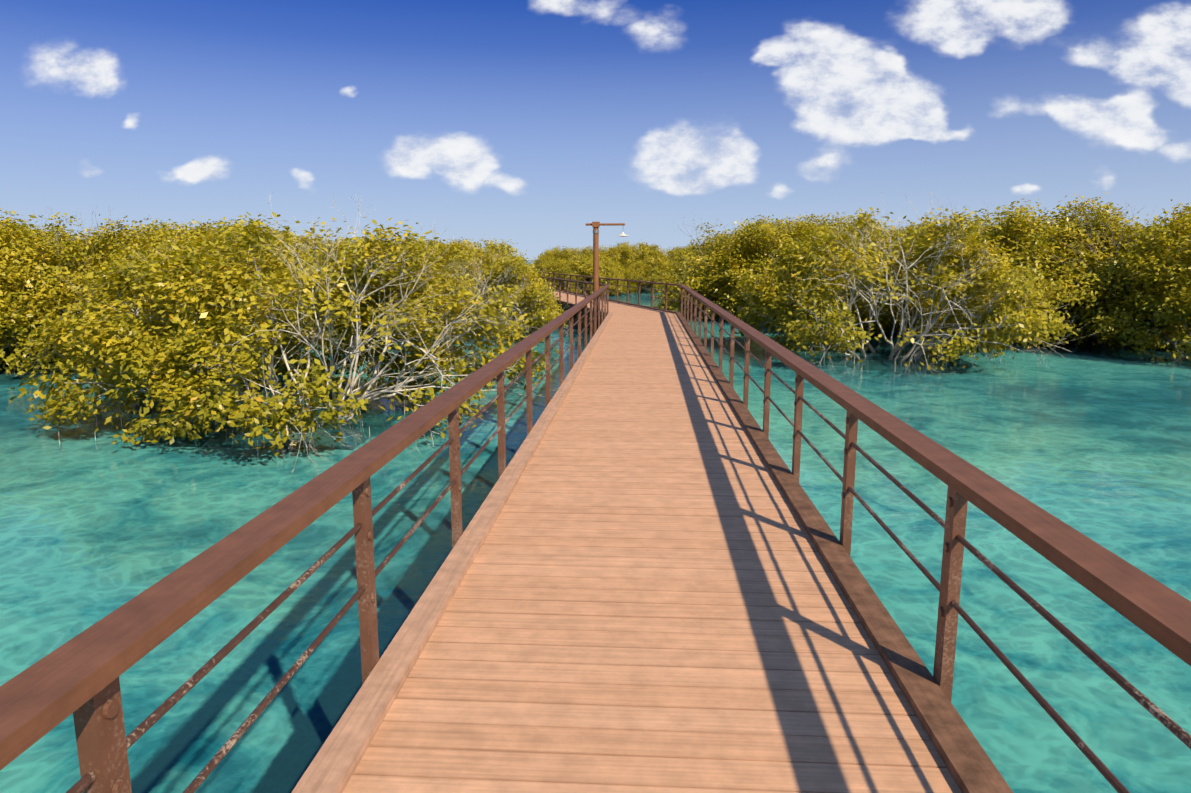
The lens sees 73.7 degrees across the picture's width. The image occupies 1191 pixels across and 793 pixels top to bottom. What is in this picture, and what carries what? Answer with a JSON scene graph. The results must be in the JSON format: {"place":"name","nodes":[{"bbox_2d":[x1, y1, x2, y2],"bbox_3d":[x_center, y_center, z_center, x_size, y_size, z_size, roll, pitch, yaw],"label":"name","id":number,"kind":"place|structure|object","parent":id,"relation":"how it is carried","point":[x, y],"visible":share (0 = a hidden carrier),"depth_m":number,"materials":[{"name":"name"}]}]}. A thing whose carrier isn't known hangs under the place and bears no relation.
{"place":"outdoors","nodes":[
{"label":"outdoors","id":0,"kind":"place"},
{"bbox_2d":[0,260,1190,792],"bbox_3d":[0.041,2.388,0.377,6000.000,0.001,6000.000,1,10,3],"label":"lagoon water","id":1,"kind":"structure","parent":0,"point":[1090,442],"depth_m":7.03,"materials":[{"name":"teal liquid"}]},
{"bbox_2d":[0,0,1190,259],"label":"sky","id":2,"kind":"structure","parent":0,"point":[529,123],"materials":[{"name":"blue"}]},
{"label":"mangrove mud","id":3,"kind":"structure","parent":0,"visible":0},
{"bbox_2d":[0,206,120,375],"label":"mangrove tree","id":4,"kind":"object","parent":3,"relation":"on","point":[16,248],"visible":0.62,"depth_m":16.58,"materials":[{"name":"green plant"}]},
{"bbox_2d":[0,221,142,364],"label":"mangrove tree","id":5,"kind":"object","parent":3,"relation":"on","point":[11,349],"visible":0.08,"depth_m":18.52,"materials":[{"name":"green plant"}]},
{"bbox_2d":[24,214,315,362],"bbox_3d":[-10.210,-2.346,19.449,6.791,4.229,5.443,-2,10,-14],"label":"mangrove tree","id":6,"kind":"object","parent":3,"relation":"on","point":[152,237],"visible":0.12,"depth_m":18.63,"materials":[{"name":"green plant"}]},
{"bbox_2d":[51,233,368,379],"bbox_3d":[-8.238,-1.757,17.441,6.578,3.526,5.782,-1,10,-9],"label":"mangrove tree","id":7,"kind":"object","parent":3,"relation":"on","point":[161,257],"visible":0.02,"depth_m":16.27,"materials":[{"name":"green plant"}]},
{"bbox_2d":[104,216,319,339],"bbox_3d":[-11.365,-3.163,23.924,7.077,4.366,8.051,-5,11,-29],"label":"mangrove tree","id":8,"kind":"object","parent":3,"relation":"on","point":[199,231],"visible":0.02,"depth_m":22.89,"materials":[{"name":"green plant"}]},
{"bbox_2d":[187,220,311,243],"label":"mangrove tree","id":9,"kind":"object","parent":3,"relation":"on","point":[209,226],"depth_m":34.22,"materials":[{"name":"green plant"}]},
{"bbox_2d":[5,191,559,473],"bbox_3d":[-4.178,-1.051,12.111,8.200,4.086,6.331,4,10,21],"label":"mangrove tree","id":10,"kind":"object","parent":3,"relation":"on","point":[227,304],"visible":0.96,"depth_m":10.68,"materials":[{"name":"green plant"}]},
{"bbox_2d":[270,230,384,334],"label":"mangrove tree","id":11,"kind":"object","parent":3,"relation":"on","point":[307,245],"visible":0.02,"depth_m":24.25,"materials":[{"name":"green plant"}]},
{"bbox_2d":[332,237,437,269],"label":"mangrove tree","id":12,"kind":"object","parent":3,"relation":"on","point":[394,249],"depth_m":32.53,"materials":[{"name":"green plant"}]},
{"bbox_2d":[398,237,473,252],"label":"mangrove tree","id":13,"kind":"object","parent":3,"relation":"on","point":[431,243],"depth_m":41.19,"materials":[{"name":"green plant"}]},
{"bbox_2d":[380,235,560,328],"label":"mangrove tree","id":14,"kind":"object","parent":3,"relation":"on","point":[492,252],"visible":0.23,"depth_m":26.97,"materials":[{"name":"green plant"}]},
{"bbox_2d":[409,242,575,345],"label":"mangrove tree","id":15,"kind":"object","parent":3,"relation":"on","point":[539,315],"visible":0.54,"depth_m":23.50,"materials":[{"name":"green plant"}]},
{"bbox_2d":[534,246,578,268],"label":"mangrove tree","id":16,"kind":"object","parent":3,"relation":"on","point":[548,252],"visible":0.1,"depth_m":71.77,"materials":[{"name":"green plant"}]},
{"bbox_2d":[530,254,592,291],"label":"mangrove tree","id":17,"kind":"object","parent":3,"relation":"on","point":[551,268],"visible":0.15,"depth_m":57.95,"materials":[{"name":"green plant"}]},
{"bbox_2d":[543,245,638,290],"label":"mangrove tree","id":18,"kind":"object","parent":3,"relation":"on","point":[571,255],"visible":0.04,"depth_m":58.67,"materials":[{"name":"green plant"}]},
{"bbox_2d":[554,253,637,294],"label":"mangrove tree","id":19,"kind":"object","parent":3,"relation":"on","point":[610,268],"visible":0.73,"depth_m":53.10,"materials":[{"name":"green plant"}]},
{"bbox_2d":[550,249,645,291],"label":"mangrove tree","id":20,"kind":"object","parent":3,"relation":"on","point":[601,274],"visible":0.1,"depth_m":57.94,"materials":[{"name":"green plant"}]},
{"bbox_2d":[604,241,673,291],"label":"mangrove tree","id":21,"kind":"object","parent":3,"relation":"on","point":[649,260],"visible":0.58,"depth_m":57.79,"materials":[{"name":"green plant"}]},
{"bbox_2d":[664,244,704,262],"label":"mangrove tree","id":22,"kind":"object","parent":3,"relation":"on","point":[675,252],"visible":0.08,"depth_m":75.92,"materials":[{"name":"green plant"}]},
{"bbox_2d":[673,251,702,268],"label":"mangrove tree","id":23,"kind":"object","parent":3,"relation":"on","point":[682,259],"visible":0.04,"depth_m":70.46,"materials":[{"name":"green plant"}]},
{"bbox_2d":[654,254,742,311],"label":"mangrove tree","id":24,"kind":"object","parent":3,"relation":"on","point":[676,273],"depth_m":37.98,"materials":[{"name":"green plant"}]},
{"bbox_2d":[681,231,781,276],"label":"mangrove tree","id":25,"kind":"object","parent":3,"relation":"on","point":[707,239],"visible":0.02,"depth_m":49.31,"materials":[{"name":"green plant"}]},
{"bbox_2d":[653,215,823,319],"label":"mangrove tree","id":26,"kind":"object","parent":3,"relation":"on","point":[752,246],"visible":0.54,"depth_m":31.13,"materials":[{"name":"green plant"}]},
{"bbox_2d":[704,212,884,316],"bbox_3d":[9.745,-5.574,35.909,8.774,5.370,9.981,4,11,22],"label":"mangrove tree","id":27,"kind":"object","parent":3,"relation":"on","point":[822,223],"visible":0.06,"depth_m":34.39,"materials":[{"name":"green plant"}]},
{"bbox_2d":[740,221,876,314],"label":"mangrove tree","id":28,"kind":"object","parent":3,"relation":"on","point":[814,227],"depth_m":31.83,"materials":[{"name":"green plant"}]},
{"bbox_2d":[769,231,920,334],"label":"mangrove tree","id":29,"kind":"object","parent":3,"relation":"on","point":[882,325],"visible":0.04,"depth_m":25.90,"materials":[{"name":"green plant"}]},
{"bbox_2d":[837,222,906,235],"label":"mangrove tree","id":30,"kind":"object","parent":3,"relation":"on","point":[881,228],"depth_m":33.74,"materials":[{"name":"green plant"}]},
{"bbox_2d":[783,220,985,340],"bbox_3d":[10.322,-3.531,26.237,8.381,4.611,6.787,2,10,9],"label":"mangrove tree","id":31,"kind":"object","parent":3,"relation":"on","point":[910,304],"visible":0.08,"depth_m":24.25,"materials":[{"name":"green plant"}]},
{"bbox_2d":[730,194,1099,375],"bbox_3d":[7.735,-2.630,19.649,7.570,4.885,9.804,-1,10,-9],"label":"mangrove tree","id":32,"kind":"object","parent":3,"relation":"on","point":[985,322],"visible":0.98,"depth_m":18.40,"materials":[{"name":"green plant"}]},
{"bbox_2d":[886,220,1050,238],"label":"mangrove tree","id":33,"kind":"object","parent":3,"relation":"on","point":[940,224],"depth_m":31.07,"materials":[{"name":"green plant"}]},
{"bbox_2d":[933,192,1160,347],"bbox_3d":[13.787,-3.586,24.607,6.785,5.254,8.466,-2,10,-11],"label":"mangrove tree","id":34,"kind":"object","parent":3,"relation":"on","point":[1014,227],"visible":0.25,"depth_m":22.26,"materials":[{"name":"green plant"}]},
{"bbox_2d":[998,202,1190,351],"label":"mangrove tree","id":35,"kind":"object","parent":3,"relation":"on","point":[1058,296],"visible":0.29,"depth_m":20.73,"materials":[{"name":"green plant"}]},
{"bbox_2d":[1057,225,1185,328],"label":"mangrove tree","id":36,"kind":"object","parent":3,"relation":"on","point":[1093,303],"depth_m":24.99,"materials":[{"name":"green plant"}]},
{"bbox_2d":[1067,199,1190,360],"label":"mangrove tree","id":37,"kind":"object","parent":3,"relation":"on","point":[1180,234],"visible":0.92,"depth_m":19.56,"materials":[{"name":"green plant"}]},
{"label":"seabed","id":38,"kind":"structure","parent":0,"visible":0},
{"bbox_2d":[553,309,600,327],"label":"boardwalk piles","id":39,"kind":"object","parent":38,"relation":"on","point":[582,319],"visible":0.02,"depth_m":28.46,"materials":[{"name":"brown wood"}]},
{"bbox_2d":[291,288,1012,792],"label":"boardwalk deck","id":40,"kind":"structure","parent":39,"relation":"on","point":[649,578],"depth_m":3.54,"materials":[{"name":"brown wood"}]},
{"bbox_2d":[0,272,1190,792],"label":"boardwalk railing","id":41,"kind":"object","parent":40,"relation":"on","point":[80,674],"visible":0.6,"depth_m":2.44,"materials":[{"name":"paint"}]},
{"bbox_2d":[585,222,628,335],"bbox_3d":[0.364,-3.230,24.854,1.345,4.380,0.370,1,10,3],"label":"lamp post","id":42,"kind":"object","parent":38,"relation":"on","point":[595,225],"visible":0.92,"depth_m":24.59,"materials":[{"name":"brown metal"}]}
]}

